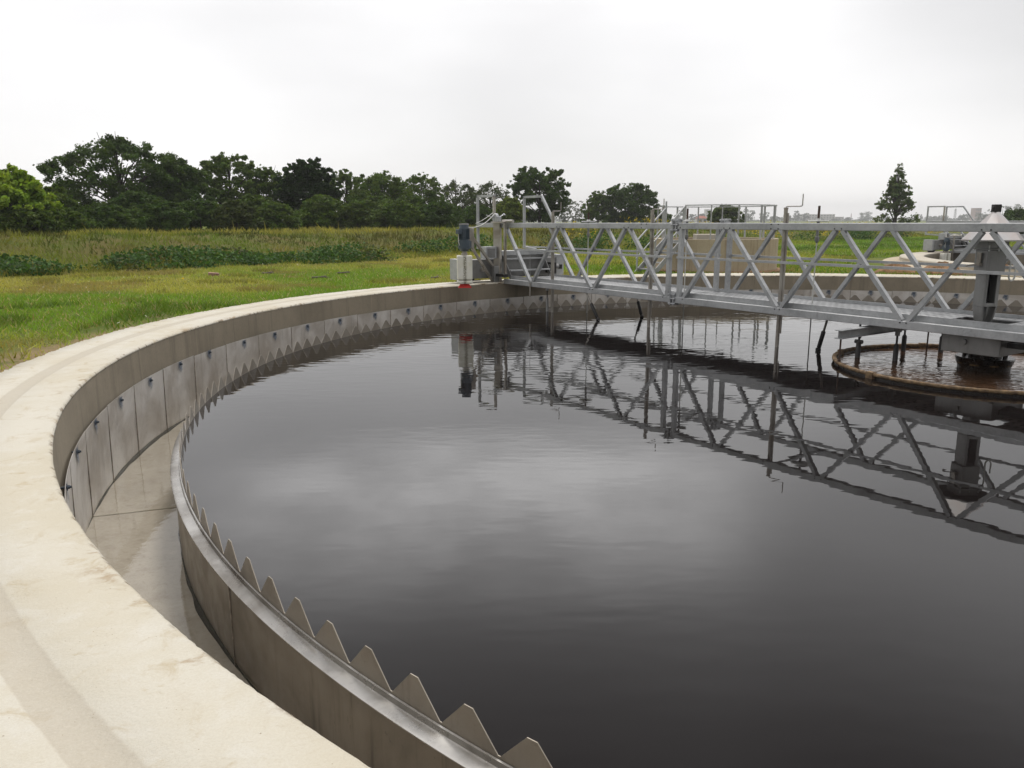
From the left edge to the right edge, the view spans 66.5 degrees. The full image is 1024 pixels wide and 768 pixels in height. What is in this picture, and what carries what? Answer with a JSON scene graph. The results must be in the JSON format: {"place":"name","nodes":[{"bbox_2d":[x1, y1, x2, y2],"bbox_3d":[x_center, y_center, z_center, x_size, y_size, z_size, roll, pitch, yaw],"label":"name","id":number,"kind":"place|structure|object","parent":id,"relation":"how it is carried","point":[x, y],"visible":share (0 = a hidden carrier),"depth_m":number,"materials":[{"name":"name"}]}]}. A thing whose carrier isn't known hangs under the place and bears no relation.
{"place":"outdoors","nodes":[
{"label":"outdoors","id":0,"kind":"place"},
{"bbox_2d":[0,221,1021,372],"bbox_3d":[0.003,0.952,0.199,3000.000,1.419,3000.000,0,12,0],"label":"ground","id":1,"kind":"structure","parent":0,"point":[55,347],"depth_m":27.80,"materials":[{"name":"green plant"}]},
{"bbox_2d":[0,163,63,232],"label":"leafy tree","id":2,"kind":"object","parent":1,"relation":"on","point":[20,186],"visible":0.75,"depth_m":29.95,"materials":[{"name":"green plant"}]},
{"bbox_2d":[0,202,65,233],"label":"shrub","id":3,"kind":"object","parent":1,"relation":"on","point":[37,219],"visible":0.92,"depth_m":29.37,"materials":[{"name":"green plant"}]},
{"bbox_2d":[43,183,83,233],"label":"leafy tree","id":4,"kind":"object","parent":1,"relation":"on","point":[60,192],"visible":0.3,"depth_m":37.24,"materials":[{"name":"green plant"}]},
{"bbox_2d":[47,206,96,234],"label":"shrub","id":5,"kind":"object","parent":1,"relation":"on","point":[76,220],"visible":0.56,"depth_m":33.99,"materials":[{"name":"green plant"}]},
{"bbox_2d":[67,202,152,231],"bbox_3d":[-19.973,-7.996,38.280,4.293,1.893,3.578,0,12,0],"label":"shrub","id":6,"kind":"object","parent":1,"relation":"on","point":[103,215],"visible":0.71,"depth_m":37.62,"materials":[{"name":"green plant"}]},
{"bbox_2d":[32,133,188,205],"bbox_3d":[-23.452,-11.923,46.709,8.693,6.155,7.284,0,12,0],"label":"leafy tree","id":7,"kind":"object","parent":1,"relation":"on","point":[113,185],"visible":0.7,"depth_m":45.26,"materials":[{"name":"green plant"}]},
{"bbox_2d":[105,190,168,230],"bbox_3d":[-20.455,-9.407,43.131,3.832,2.540,4.012,-8,14,-33],"label":"shrub","id":8,"kind":"object","parent":1,"relation":"on","point":[129,199],"visible":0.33,"depth_m":42.32,"materials":[{"name":"green plant"}]},
{"bbox_2d":[133,199,197,231],"bbox_3d":[-17.876,-8.513,40.147,3.326,1.997,2.761,0,12,0],"label":"shrub","id":9,"kind":"object","parent":1,"relation":"on","point":[174,217],"visible":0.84,"depth_m":39.43,"materials":[{"name":"green plant"}]},
{"bbox_2d":[144,157,219,227],"bbox_3d":[-20.129,-11.369,47.234,5.155,4.625,3.866,0,12,0],"label":"leafy tree","id":10,"kind":"object","parent":1,"relation":"on","point":[192,185],"visible":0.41,"depth_m":46.50,"materials":[{"name":"green plant"}]},
{"bbox_2d":[178,198,224,229],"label":"shrub","id":11,"kind":"object","parent":1,"relation":"on","point":[201,208],"visible":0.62,"depth_m":43.70,"materials":[{"name":"green plant"}]},
{"bbox_2d":[208,272,218,275],"bbox_3d":[-8.926,-3.270,23.383,0.300,0.120,0.140,0,16,-29],"label":"brick","id":12,"kind":"object","parent":1,"relation":"on","point":[212,273],"visible":0.68,"depth_m":23.32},
{"bbox_2d":[195,152,267,227],"bbox_3d":[-18.918,-12.785,52.434,5.487,5.434,4.373,0,12,0],"label":"leafy tree","id":13,"kind":"object","parent":1,"relation":"on","point":[221,166],"visible":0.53,"depth_m":51.34,"materials":[{"name":"green plant"}]},
{"bbox_2d":[207,198,265,231],"bbox_3d":[-14.661,-8.792,41.715,3.015,2.229,2.225,-4,13,-20],"label":"shrub","id":14,"kind":"object","parent":1,"relation":"on","point":[229,214],"visible":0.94,"depth_m":41.22,"materials":[{"name":"green plant"}]},
{"bbox_2d":[236,193,277,222],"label":"shrub","id":15,"kind":"object","parent":1,"relation":"on","point":[254,201],"visible":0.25,"depth_m":47.92,"materials":[{"name":"green plant"}]},
{"bbox_2d":[240,164,301,229],"bbox_3d":[-16.642,-12.542,53.205,4.846,4.717,3.616,0,12,0],"label":"leafy tree","id":16,"kind":"object","parent":1,"relation":"on","point":[271,175],"visible":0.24,"depth_m":52.32,"materials":[{"name":"green plant"}]},
{"bbox_2d":[252,202,304,230],"bbox_3d":[-13.383,-9.362,44.355,3.226,1.945,2.701,0,12,0],"label":"shrub","id":17,"kind":"object","parent":1,"relation":"on","point":[274,215],"visible":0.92,"depth_m":43.75,"materials":[{"name":"green plant"}]},
{"bbox_2d":[273,157,342,227],"bbox_3d":[-13.279,-12.275,50.923,4.481,4.873,3.624,0,12,0],"label":"leafy tree","id":18,"kind":"object","parent":1,"relation":"on","point":[304,181],"visible":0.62,"depth_m":49.84,"materials":[{"name":"green plant"}]},
{"bbox_2d":[294,194,350,228],"bbox_3d":[-11.451,-10.295,47.343,3.810,2.458,3.335,0,12,0],"label":"shrub","id":19,"kind":"object","parent":1,"relation":"on","point":[316,207],"visible":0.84,"depth_m":46.66,"materials":[{"name":"green plant"}]},
{"bbox_2d":[323,168,368,219],"bbox_3d":[-12.894,-14.251,60.612,4.566,4.807,3.821,0,12,0],"label":"leafy tree","id":20,"kind":"object","parent":1,"relation":"on","point":[342,177],"visible":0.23,"depth_m":59.71,"materials":[{"name":"green plant"}]},
{"bbox_2d":[336,202,375,228],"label":"shrub","id":21,"kind":"object","parent":1,"relation":"on","point":[358,215],"visible":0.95,"depth_m":46.33,"materials":[{"name":"green plant"}]},
{"bbox_2d":[345,195,387,228],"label":"shrub","id":22,"kind":"object","parent":1,"relation":"on","point":[370,202],"visible":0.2,"depth_m":52.67,"materials":[{"name":"green plant"}]},
{"bbox_2d":[346,170,423,209],"bbox_3d":[-9.517,-13.684,58.349,5.790,4.476,4.731,4,13,20],"label":"leafy tree","id":23,"kind":"object","parent":1,"relation":"on","point":[377,184],"visible":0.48,"depth_m":57.46,"materials":[{"name":"green plant"}]},
{"bbox_2d":[367,198,425,229],"bbox_3d":[-7.615,-10.944,50.993,4.106,2.325,3.344,0,12,0],"label":"shrub","id":24,"kind":"object","parent":1,"relation":"on","point":[397,214],"visible":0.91,"depth_m":50.45,"materials":[{"name":"green plant"}]},
{"bbox_2d":[395,172,452,226],"bbox_3d":[-7.362,-14.668,62.971,5.460,4.738,4.067,0,12,0],"label":"leafy tree","id":25,"kind":"object","parent":1,"relation":"on","point":[429,196],"visible":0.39,"depth_m":61.92,"materials":[{"name":"green plant"}]},
{"bbox_2d":[415,199,472,227],"bbox_3d":[-5.009,-11.761,54.567,4.691,2.311,3.708,0,12,0],"label":"shrub","id":26,"kind":"object","parent":1,"relation":"on","point":[433,212],"visible":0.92,"depth_m":53.83,"materials":[{"name":"green plant"}]},
{"bbox_2d":[0,230,911,277],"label":"bank weeds","id":27,"kind":"object","parent":1,"relation":"on","point":[245,256],"visible":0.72,"depth_m":28.69,"materials":[{"name":"green plant"}]},
{"bbox_2d":[429,179,485,215],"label":"leafy tree","id":28,"kind":"object","parent":1,"relation":"on","point":[463,199],"visible":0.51,"depth_m":70.13,"materials":[{"name":"green plant"}]},
{"bbox_2d":[456,204,492,226],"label":"shrub","id":29,"kind":"object","parent":1,"relation":"on","point":[484,211],"visible":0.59,"depth_m":57.54,"materials":[{"name":"green plant"}]},
{"bbox_2d":[0,222,960,276],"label":"bank grass","id":30,"kind":"structure","parent":1,"relation":"on","point":[186,233],"depth_m":33.63,"materials":[{"name":"green plant"}]},
{"bbox_2d":[461,180,521,215],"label":"leafy tree","id":31,"kind":"object","parent":1,"relation":"on","point":[486,189],"visible":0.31,"depth_m":75.29,"materials":[{"name":"green plant"}]},
{"bbox_2d":[491,196,528,222],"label":"leafy tree","id":32,"kind":"object","parent":1,"relation":"on","point":[511,208],"visible":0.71,"depth_m":56.11,"materials":[{"name":"green plant"}]},
{"bbox_2d":[0,273,1023,767],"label":"settling tank","id":33,"kind":"object","parent":1,"relation":"on","point":[146,621],"visible":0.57,"depth_m":3.77,"materials":[{"name":"concrete"}]},
{"bbox_2d":[450,195,1023,357],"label":"scraper bridge","id":34,"kind":"structure","parent":33,"relation":"on","point":[960,329],"depth_m":11.36,"materials":[{"name":"metal"}]},
{"bbox_2d":[456,213,513,287],"bbox_3d":[-0.668,-2.764,16.111,1.585,1.522,0.787,-12,16,-44],"label":"motor","id":35,"kind":"object","parent":34,"relation":"attached to","point":[466,237],"visible":1,"depth_m":16.05,"materials":[{"name":"grey metal"}]},
{"bbox_2d":[546,288,548,311],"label":"hanging rod","id":36,"kind":"object","parent":34,"relation":"hanging from","point":[547,298],"visible":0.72,"depth_m":15.88,"materials":[{"name":"metal"}]},
{"bbox_2d":[551,210,560,311],"bbox_3d":[0.843,-2.313,15.486,0.135,2.505,0.304,-8,14,-33],"label":"crank pole","id":37,"kind":"object","parent":34,"relation":"attached to","point":[552,255],"visible":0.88,"depth_m":15.55,"materials":[{"name":"silver metal"}]},
{"bbox_2d":[581,213,595,312],"bbox_3d":[1.453,-2.229,15.428,1.144,2.260,0.280,-8,14,-33],"label":"lifting rod","id":38,"kind":"object","parent":34,"relation":"attached to","point":[588,233],"visible":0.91,"depth_m":15.29,"materials":[{"name":"silver metal"}]},
{"bbox_2d":[586,293,599,320],"bbox_3d":[1.514,-1.381,14.515,0.079,0.626,0.427,-11,16,-43],"label":"scraper strut","id":39,"kind":"object","parent":34,"relation":"attached to","point":[594,311],"visible":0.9,"depth_m":14.50,"materials":[{"name":"silver metal"}]},
{"bbox_2d":[637,299,643,316],"bbox_3d":[2.430,-1.467,14.919,0.249,0.620,0.078,11,16,42],"label":"scraper strut","id":40,"kind":"object","parent":34,"relation":"attached to","point":[639,308],"visible":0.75,"depth_m":14.90,"materials":[{"name":"black metal"}]},
{"bbox_2d":[647,199,664,326],"bbox_3d":[2.401,-1.848,13.231,0.135,2.505,0.304,-8,14,-33],"label":"crank pole","id":41,"kind":"object","parent":34,"relation":"attached to","point":[650,279],"visible":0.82,"depth_m":13.27,"materials":[{"name":"silver metal"}]},
{"bbox_2d":[682,208,695,326],"bbox_3d":[2.909,-1.813,13.315,1.144,2.300,0.280,-8,14,-33],"label":"lifting rod","id":42,"kind":"object","parent":34,"relation":"attached to","point":[686,221],"visible":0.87,"depth_m":13.21,"materials":[{"name":"silver metal"}]},
{"bbox_2d":[775,194,803,346],"bbox_3d":[3.890,-1.403,11.073,0.135,2.505,0.304,-8,14,-33],"label":"crank pole","id":43,"kind":"object","parent":34,"relation":"attached to","point":[782,272],"visible":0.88,"depth_m":11.13,"materials":[{"name":"silver metal"}]},
{"bbox_2d":[808,206,828,345],"bbox_3d":[4.317,-1.393,11.276,1.144,2.300,0.280,-8,14,-33],"label":"lifting rod","id":44,"kind":"object","parent":34,"relation":"attached to","point":[818,219],"visible":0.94,"depth_m":11.14,"materials":[{"name":"silver metal"}]},
{"bbox_2d":[815,320,827,350],"bbox_3d":[4.320,-0.636,10.905,0.063,0.623,0.324,0,12,0],"label":"scraper strut","id":45,"kind":"object","parent":34,"relation":"attached to","point":[821,339],"visible":0.84,"depth_m":10.88,"materials":[{"name":"black metal"}]},
{"bbox_2d":[837,339,841,365],"bbox_3d":[4.107,-0.398,9.791,0.039,0.360,0.039,-8,14,-33],"label":"suspension rod","id":46,"kind":"object","parent":34,"relation":"hanging from","point":[838,360],"visible":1,"depth_m":9.78,"materials":[{"name":"grey metal"}]},
{"bbox_2d":[854,324,863,357],"bbox_3d":[4.616,-0.476,10.377,0.073,0.670,0.150,-5,13,-23],"label":"suspension rod","id":47,"kind":"object","parent":34,"relation":"hanging from","point":[858,342],"visible":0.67,"depth_m":10.37,"materials":[{"name":"metal"}]},
{"bbox_2d":[892,328,901,360],"bbox_3d":[4.980,-0.434,10.134,0.066,0.685,0.080,-8,14,-33],"label":"suspension rod","id":48,"kind":"object","parent":34,"relation":"hanging from","point":[896,346],"visible":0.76,"depth_m":10.10,"materials":[{"name":"metal"}]},
{"bbox_2d":[901,330,906,350],"bbox_3d":[5.482,-0.598,10.926,0.066,0.680,0.066,-8,14,-33],"label":"suspension rod","id":49,"kind":"object","parent":34,"relation":"hanging from","point":[903,342],"visible":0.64,"depth_m":10.90,"materials":[{"name":"metal"}]},
{"bbox_2d":[925,332,928,350],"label":"suspension rod","id":50,"kind":"object","parent":34,"relation":"hanging from","point":[927,346],"visible":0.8,"depth_m":10.92,"materials":[{"name":"grey metal"}]},
{"bbox_2d":[938,334,942,351],"bbox_3d":[5.941,-0.574,10.803,0.066,0.680,0.066,-8,14,-33],"label":"suspension rod","id":51,"kind":"object","parent":34,"relation":"hanging from","point":[939,347],"visible":0.33,"depth_m":10.80,"materials":[{"name":"metal"}]},
{"bbox_2d":[955,353,1015,372],"bbox_3d":[5.819,-0.221,9.641,0.650,0.465,0.650,-8,14,-33],"label":"inlet drum","id":52,"kind":"object","parent":34,"relation":"attached to","point":[973,362],"visible":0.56,"depth_m":9.41,"materials":[{"name":"black metal"}]},
{"bbox_2d":[961,204,1023,321],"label":"column","id":53,"kind":"structure","parent":34,"relation":"on","point":[990,255],"depth_m":9.19,"materials":[{"name":"silver metal"}]},
{"bbox_2d":[506,166,571,222],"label":"leafy tree","id":54,"kind":"object","parent":1,"relation":"on","point":[547,186],"visible":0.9,"depth_m":71.41,"materials":[{"name":"green plant"}]},
{"bbox_2d":[558,206,571,222],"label":"distant tree","id":55,"kind":"object","parent":1,"relation":"on","point":[564,217],"visible":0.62,"depth_m":253.94,"materials":[{"name":"green plant"}]},
{"bbox_2d":[565,201,586,222],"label":"distant tree","id":56,"kind":"object","parent":1,"relation":"on","point":[576,214],"visible":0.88,"depth_m":214.53,"materials":[{"name":"green plant"}]},
{"bbox_2d":[580,191,615,222],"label":"leafy tree","id":57,"kind":"object","parent":1,"relation":"on","point":[595,209],"visible":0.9,"depth_m":89.35,"materials":[{"name":"green plant"}]},
{"bbox_2d":[602,182,660,222],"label":"leafy tree","id":58,"kind":"object","parent":1,"relation":"on","point":[625,200],"visible":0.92,"depth_m":89.28,"materials":[{"name":"green plant"}]},
{"bbox_2d":[636,209,672,222],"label":"leafy tree","id":59,"kind":"object","parent":1,"relation":"on","point":[669,216],"visible":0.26,"depth_m":93.63,"materials":[{"name":"green plant"}]},
{"bbox_2d":[634,201,684,272],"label":"stairs","id":60,"kind":"structure","parent":1,"relation":"on","point":[642,265],"depth_m":23.43,"materials":[{"name":"grey metal"}]},
{"bbox_2d":[688,214,695,220],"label":"distant tree","id":61,"kind":"object","parent":1,"relation":"on","point":[692,216],"visible":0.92,"depth_m":878.26,"materials":[{"name":"green plant"}]},
{"bbox_2d":[695,216,706,222],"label":"house","id":62,"kind":"structure","parent":1,"relation":"on","point":[702,219],"depth_m":509.18,"materials":[{"name":"grey concrete"}]},
{"bbox_2d":[704,209,710,216],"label":"tower block","id":63,"kind":"structure","parent":1,"relation":"on","point":[705,212],"depth_m":1153.38,"materials":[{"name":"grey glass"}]},
{"bbox_2d":[644,234,785,272],"bbox_3d":[6.538,-4.220,25.275,4.460,1.210,4.460,0,12,0],"label":"concrete pit","id":64,"kind":"object","parent":1,"relation":"on","point":[700,243],"visible":0.43,"depth_m":23.61,"materials":[{"name":"grey concrete"}]},
{"bbox_2d":[656,204,776,239],"bbox_3d":[6.535,-5.199,25.074,3.694,1.030,3.700,0,12,0],"label":"railing","id":65,"kind":"object","parent":64,"relation":"on","point":[739,206],"visible":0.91,"depth_m":24.52,"materials":[{"name":"grey metal"}]},
{"bbox_2d":[707,205,746,222],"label":"leafy tree","id":66,"kind":"object","parent":1,"relation":"on","point":[730,212],"visible":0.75,"depth_m":91.46,"materials":[{"name":"green plant"}]},
{"bbox_2d":[741,209,755,219],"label":"distant tree","id":67,"kind":"object","parent":1,"relation":"on","point":[751,214],"visible":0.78,"depth_m":732.47,"materials":[{"name":"green plant"}]},
{"bbox_2d":[566,217,937,237],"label":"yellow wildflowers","id":68,"kind":"object","parent":1,"relation":"on","point":[713,222],"visible":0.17,"depth_m":57.45,"materials":[{"name":"yellow plant"}]},
{"bbox_2d":[527,216,981,221],"bbox_3d":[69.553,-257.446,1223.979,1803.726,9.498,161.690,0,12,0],"label":"wood","id":69,"kind":"object","parent":1,"relation":"on","point":[779,219],"visible":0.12,"depth_m":1177.48,"materials":[{"name":"green plant"}]},
{"bbox_2d":[793,211,799,220],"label":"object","id":70,"kind":"object","parent":1,"relation":"on","point":[796,216],"visible":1,"depth_m":1025.23,"materials":[{"name":"white concrete"}]},
{"bbox_2d":[800,213,809,220],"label":"distant tree","id":71,"kind":"object","parent":1,"relation":"on","point":[805,217],"visible":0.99,"depth_m":1024.63,"materials":[{"name":"green plant"}]},
{"bbox_2d":[797,214,834,220],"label":"long building","id":72,"kind":"structure","parent":1,"relation":"on","point":[829,217],"depth_m":1173.64,"materials":[{"name":"grey concrete"}]},
{"bbox_2d":[857,211,871,220],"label":"distant tree","id":73,"kind":"object","parent":1,"relation":"on","point":[864,218],"visible":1,"depth_m":1077.67,"materials":[{"name":"green plant"}]},
{"bbox_2d":[874,264,914,274],"bbox_3d":[11.350,-3.388,23.070,1.220,0.441,1.112,8,14,34],"label":"soil heap","id":74,"kind":"object","parent":1,"relation":"on","point":[893,271],"visible":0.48,"depth_m":22.80,"materials":[{"name":"brown soil"}]},
{"bbox_2d":[872,163,920,231],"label":"young tree","id":75,"kind":"object","parent":1,"relation":"on","point":[897,193],"visible":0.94,"depth_m":75.48,"materials":[{"name":"green plant"}]},
{"bbox_2d":[924,215,939,220],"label":"distant tree","id":76,"kind":"object","parent":1,"relation":"on","point":[930,218],"visible":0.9,"depth_m":1121.74,"materials":[{"name":"grey plant"}]},
{"bbox_2d":[917,261,962,275],"bbox_3d":[12.556,-3.326,22.633,1.460,0.466,1.113,0,12,0],"label":"soil heap","id":77,"kind":"object","parent":1,"relation":"on","point":[942,267],"visible":0.34,"depth_m":22.53,"materials":[{"name":"brown soil"}]},
{"bbox_2d":[883,251,1023,277],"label":"settling tank","id":78,"kind":"object","parent":1,"relation":"on","point":[929,257],"visible":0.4,"depth_m":28.49,"materials":[{"name":"concrete"}]},
{"bbox_2d":[939,232,962,260],"bbox_3d":[17.358,-5.351,31.307,1.585,1.522,0.787,-12,16,-44],"label":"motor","id":79,"kind":"object","parent":78,"relation":"on","point":[945,255],"visible":0.82,"depth_m":30.69,"materials":[{"name":"silver metal"}]},
{"bbox_2d":[923,206,1023,254],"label":"scraper bridge","id":80,"kind":"structure","parent":78,"relation":"on","point":[934,245],"depth_m":31.75,"materials":[{"name":"metal"}]},
{"bbox_2d":[958,214,969,220],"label":"distant tree","id":81,"kind":"object","parent":1,"relation":"on","point":[960,217],"visible":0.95,"depth_m":976.21,"materials":[{"name":"grey plant"}]},
{"bbox_2d":[970,208,981,220],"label":"brick tower","id":82,"kind":"structure","parent":1,"relation":"on","point":[974,211],"depth_m":1126.00,"materials":[{"name":"grey brick"}]},
{"bbox_2d":[975,212,988,220],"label":"distant tree","id":83,"kind":"object","parent":1,"relation":"on","point":[981,215],"visible":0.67,"depth_m":780.62,"materials":[{"name":"grey plant"}]},
{"bbox_2d":[1002,207,1023,233],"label":"leafy tree","id":84,"kind":"object","parent":1,"relation":"on","point":[1015,214],"visible":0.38,"depth_m":71.88,"materials":[{"name":"green plant"}]},
{"bbox_2d":[1008,204,1021,208],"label":"distant tree","id":85,"kind":"object","parent":1,"relation":"on","point":[1016,206],"visible":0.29,"depth_m":682.77,"materials":[{"name":"grey plant"}]},
{"bbox_2d":[0,0,1023,221],"label":"sky","id":86,"kind":"structure","parent":0,"point":[695,102],"materials":[{"name":"white"}]},
{"bbox_2d":[181,301,1023,767],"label":"water","id":87,"kind":"structure","parent":0,"point":[619,535],"depth_m":4.68,"materials":[{"name":"black liquid"}]},
{"bbox_2d":[832,343,1023,396],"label":"stilling ring","id":88,"kind":"object","parent":87,"relation":"in","point":[928,385],"visible":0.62,"depth_m":8.79,"materials":[{"name":"brown metal"}]},
{"bbox_2d":[555,232,1023,275],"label":"field grass","id":89,"kind":"structure","parent":0,"point":[867,243],"depth_m":39.37,"materials":[{"name":"green plant"}]},
{"bbox_2d":[837,348,1023,390],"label":"water","id":90,"kind":"structure","parent":0,"point":[932,365],"depth_m":9.63,"materials":[{"name":"brown liquid"}]}
]}

